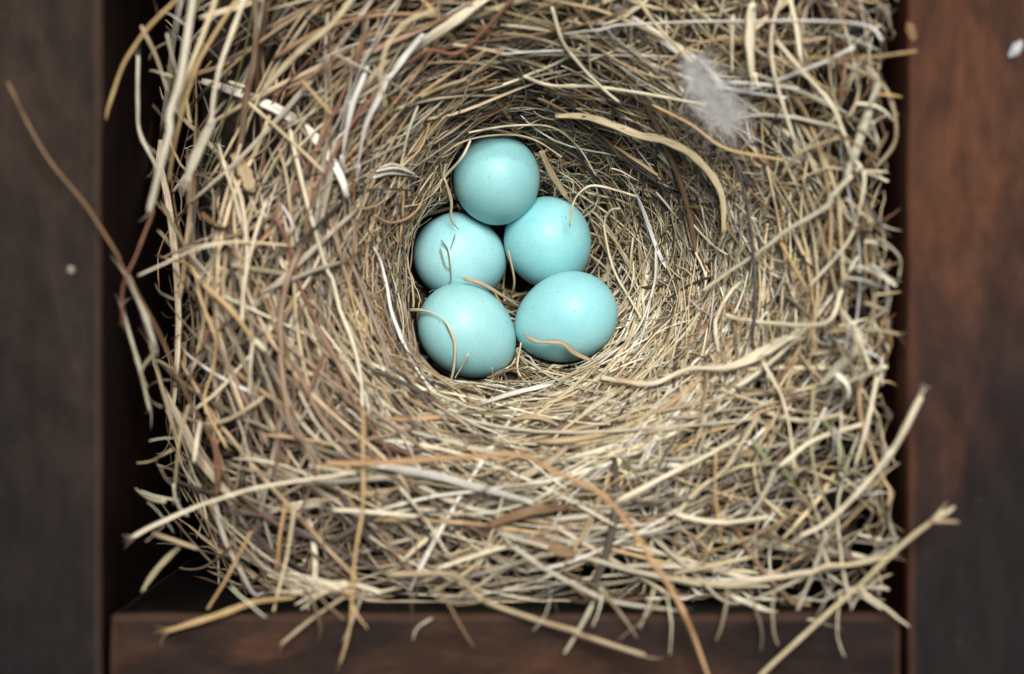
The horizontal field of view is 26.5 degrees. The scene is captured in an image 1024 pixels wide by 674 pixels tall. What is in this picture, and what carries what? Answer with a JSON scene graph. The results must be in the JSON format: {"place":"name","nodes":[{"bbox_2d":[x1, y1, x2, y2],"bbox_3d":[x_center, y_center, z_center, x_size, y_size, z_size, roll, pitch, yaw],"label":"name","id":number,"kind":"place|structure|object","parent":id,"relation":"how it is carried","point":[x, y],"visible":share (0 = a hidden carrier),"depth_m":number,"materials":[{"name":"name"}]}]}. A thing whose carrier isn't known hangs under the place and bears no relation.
{"place":"outdoors","nodes":[
{"label":"outdoors","id":0,"kind":"place"},
{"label":"ground","id":1,"kind":"structure","parent":0,"visible":0},
{"bbox_2d":[0,0,1023,673],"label":"nest box","id":2,"kind":"object","parent":1,"relation":"on","point":[80,428],"visible":0.38,"depth_m":0.35,"materials":[{"name":"brown wood"}]},
{"bbox_2d":[66,265,75,273],"bbox_3d":[-0.071,-0.011,0.350,0.002,0.001,0.001,0,90,0],"label":"dust crumb","id":3,"kind":"object","parent":2,"relation":"on","point":[70,269],"visible":1,"depth_m":0.35,"materials":[{"name":"beige"}]},
{"bbox_2d":[7,0,958,673],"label":"nest","id":4,"kind":"object","parent":2,"relation":"in","point":[703,412],"visible":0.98,"depth_m":0.37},
{"bbox_2d":[413,213,505,291],"bbox_3d":[-0.010,-0.015,0.407,0.018,0.016,0.016,22,90,-30],"label":"egg","id":5,"kind":"object","parent":4,"relation":"on","point":[476,251],"visible":1,"depth_m":0.40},
{"bbox_2d":[440,235,454,283],"bbox_3d":[-0.012,-0.014,0.398,0.003,0.002,0.010,0,90,0],"label":"forked rootlet","id":6,"kind":"object","parent":5,"relation":"on","point":[448,256],"visible":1,"depth_m":0.40,"materials":[{"name":"plant"}]},
{"bbox_2d":[418,283,515,377],"bbox_3d":[-0.008,-0.001,0.399,0.020,0.016,0.016,40,90,-18],"label":"egg","id":7,"kind":"object","parent":4,"relation":"on","point":[477,319],"visible":1,"depth_m":0.39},
{"bbox_2d":[453,134,539,224],"bbox_3d":[-0.003,-0.029,0.401,0.016,0.019,0.016,-5,58,0],"label":"egg","id":8,"kind":"object","parent":4,"relation":"on","point":[496,180],"visible":1,"depth_m":0.39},
{"bbox_2d":[504,196,590,285],"bbox_3d":[0.007,-0.017,0.407,0.016,0.016,0.018,-20,125,0],"label":"egg","id":9,"kind":"object","parent":4,"relation":"on","point":[543,240],"visible":1,"depth_m":0.40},
{"bbox_2d":[514,271,617,361],"bbox_3d":[0.010,-0.004,0.399,0.020,0.016,0.016,-22,90,14],"label":"egg","id":10,"kind":"object","parent":4,"relation":"on","point":[577,311],"visible":1,"depth_m":0.39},
{"bbox_2d":[523,334,591,360],"bbox_3d":[0.009,0.002,0.393,0.013,0.006,0.005,0,90,0],"label":"leaf shred","id":11,"kind":"object","parent":10,"relation":"on","point":[569,348],"visible":1,"depth_m":0.39,"materials":[{"name":"brown plant"}]},
{"bbox_2d":[664,45,780,162],"bbox_3d":[0.033,-0.037,0.350,0.015,0.008,0.023,-34,90,0],"label":"down tuft","id":12,"kind":"object","parent":4,"relation":"on","point":[697,68],"visible":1,"depth_m":0.35,"materials":[{"name":"white"}]},
{"bbox_2d":[905,22,916,41],"bbox_3d":[0.064,-0.049,0.349,0.002,0.001,0.003,-14,90,0],"label":"resin drop","id":13,"kind":"object","parent":2,"relation":"on","point":[911,32],"visible":1,"depth_m":0.35,"materials":[{"name":"orange"}]},
{"bbox_2d":[1008,40,1022,57],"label":"husk","id":14,"kind":"object","parent":2,"relation":"on","point":[1016,48],"visible":1,"depth_m":0.35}
]}

